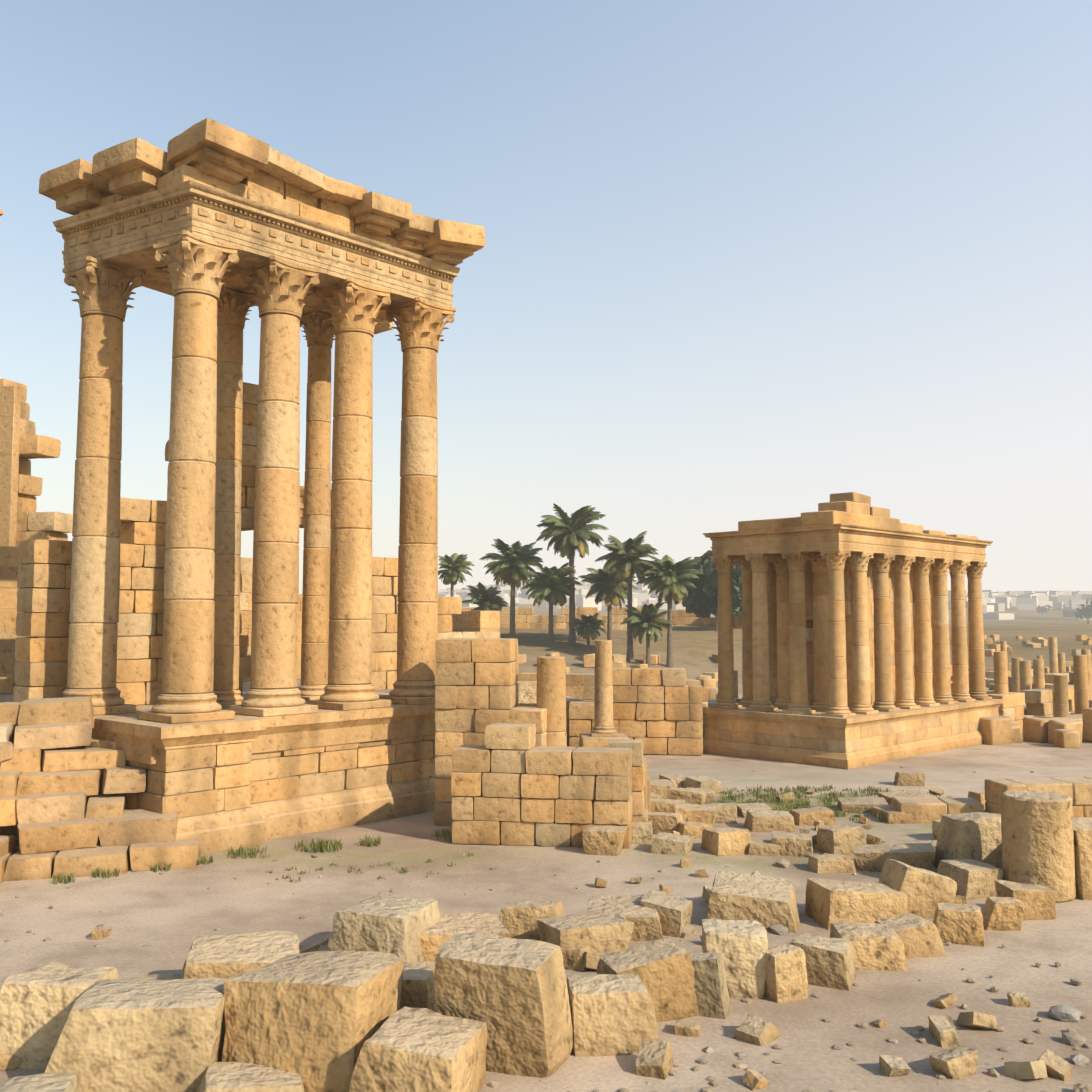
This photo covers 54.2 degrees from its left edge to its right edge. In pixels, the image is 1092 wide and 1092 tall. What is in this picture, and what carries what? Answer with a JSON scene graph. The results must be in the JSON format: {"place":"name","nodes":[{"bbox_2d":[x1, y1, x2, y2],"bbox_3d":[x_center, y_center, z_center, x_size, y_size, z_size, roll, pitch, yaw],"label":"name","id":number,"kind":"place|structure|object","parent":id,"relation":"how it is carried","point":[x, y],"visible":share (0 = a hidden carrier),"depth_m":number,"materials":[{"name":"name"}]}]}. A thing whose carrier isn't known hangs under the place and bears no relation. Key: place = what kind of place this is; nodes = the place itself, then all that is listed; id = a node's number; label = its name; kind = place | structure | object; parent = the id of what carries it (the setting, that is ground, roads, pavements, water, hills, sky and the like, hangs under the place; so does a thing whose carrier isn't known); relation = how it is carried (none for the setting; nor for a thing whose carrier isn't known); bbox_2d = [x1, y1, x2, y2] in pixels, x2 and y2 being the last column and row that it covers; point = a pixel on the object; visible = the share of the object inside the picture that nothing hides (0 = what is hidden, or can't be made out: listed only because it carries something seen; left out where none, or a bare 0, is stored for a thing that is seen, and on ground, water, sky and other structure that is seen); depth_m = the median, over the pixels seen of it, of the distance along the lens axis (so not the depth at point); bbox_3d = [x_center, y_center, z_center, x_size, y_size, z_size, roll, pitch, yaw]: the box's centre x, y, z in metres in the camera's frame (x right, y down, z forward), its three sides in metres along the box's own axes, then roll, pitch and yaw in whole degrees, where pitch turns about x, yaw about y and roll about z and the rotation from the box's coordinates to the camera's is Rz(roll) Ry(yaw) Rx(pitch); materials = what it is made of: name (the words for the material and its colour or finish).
{"place":"outdoors","nodes":[
{"label":"outdoors","id":0,"kind":"place"},
{"bbox_2d":[52,784,953,883],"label":"grass","id":1,"kind":"structure","parent":0,"point":[321,846],"depth_m":14.68,"materials":[{"name":"green plant"}]},
{"bbox_2d":[0,595,1091,1091],"bbox_3d":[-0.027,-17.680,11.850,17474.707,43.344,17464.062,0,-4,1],"label":"ground","id":2,"kind":"structure","parent":0,"point":[170,915],"depth_m":11.18,"materials":[{"name":"beige sand"}]},
{"bbox_2d":[0,697,198,882],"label":"stone steps","id":3,"kind":"structure","parent":2,"relation":"on","point":[49,820],"depth_m":13.17,"materials":[{"name":"stone"}]},
{"bbox_2d":[0,118,499,856],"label":"temple","id":4,"kind":"structure","parent":2,"relation":"on","point":[160,632],"depth_m":15.61,"materials":[{"name":"stone"}]},
{"bbox_2d":[0,681,1091,1091],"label":"blocks","id":5,"kind":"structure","parent":2,"relation":"on","point":[386,993],"depth_m":7.77,"materials":[{"name":"stone"}]},
{"bbox_2d":[0,755,1091,1091],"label":"pebbles","id":6,"kind":"object","parent":2,"relation":"on","point":[1072,1037],"visible":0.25,"depth_m":7.77,"materials":[{"name":"beige stone"}]},
{"bbox_2d":[438,503,702,667],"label":"palm","id":7,"kind":"object","parent":2,"relation":"on","point":[612,576],"depth_m":50.42,"materials":[{"name":"green plant"}]},
{"bbox_2d":[434,607,1091,848],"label":"walls","id":8,"kind":"structure","parent":2,"relation":"on","point":[561,761],"depth_m":15.63,"materials":[{"name":"stone"}]},
{"bbox_2d":[438,580,1091,619],"bbox_3d":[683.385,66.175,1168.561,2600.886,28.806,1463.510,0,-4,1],"label":"town","id":9,"kind":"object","parent":2,"relation":"on","point":[995,601],"visible":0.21,"depth_m":604.90},
{"bbox_2d":[518,634,1091,747],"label":"distant ruins","id":10,"kind":"object","parent":2,"relation":"on","point":[1052,703],"visible":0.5,"depth_m":29.57,"materials":[{"name":"stone"}]},
{"bbox_2d":[702,492,1002,768],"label":"temple","id":11,"kind":"structure","parent":2,"relation":"on","point":[845,644],"depth_m":23.64,"materials":[{"name":"beige stone"}]},
{"bbox_2d":[680,550,1091,630],"bbox_3d":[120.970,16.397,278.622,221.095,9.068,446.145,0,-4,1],"label":"tree","id":12,"kind":"object","parent":2,"relation":"on","point":[701,600],"depth_m":59.23,"materials":[{"name":"green plant"}]},
{"bbox_2d":[1001,790,1075,902],"bbox_3d":[5.411,3.287,11.741,0.733,1.080,0.733,0,-4,1],"label":"drum","id":13,"kind":"object","parent":2,"relation":"on","point":[1037,834],"visible":0.88,"depth_m":11.45,"materials":[{"name":"stone"}]},
{"bbox_2d":[0,0,1091,593],"label":"sky","id":14,"kind":"structure","parent":0,"point":[739,260],"materials":[{"name":"blue"}]}
]}

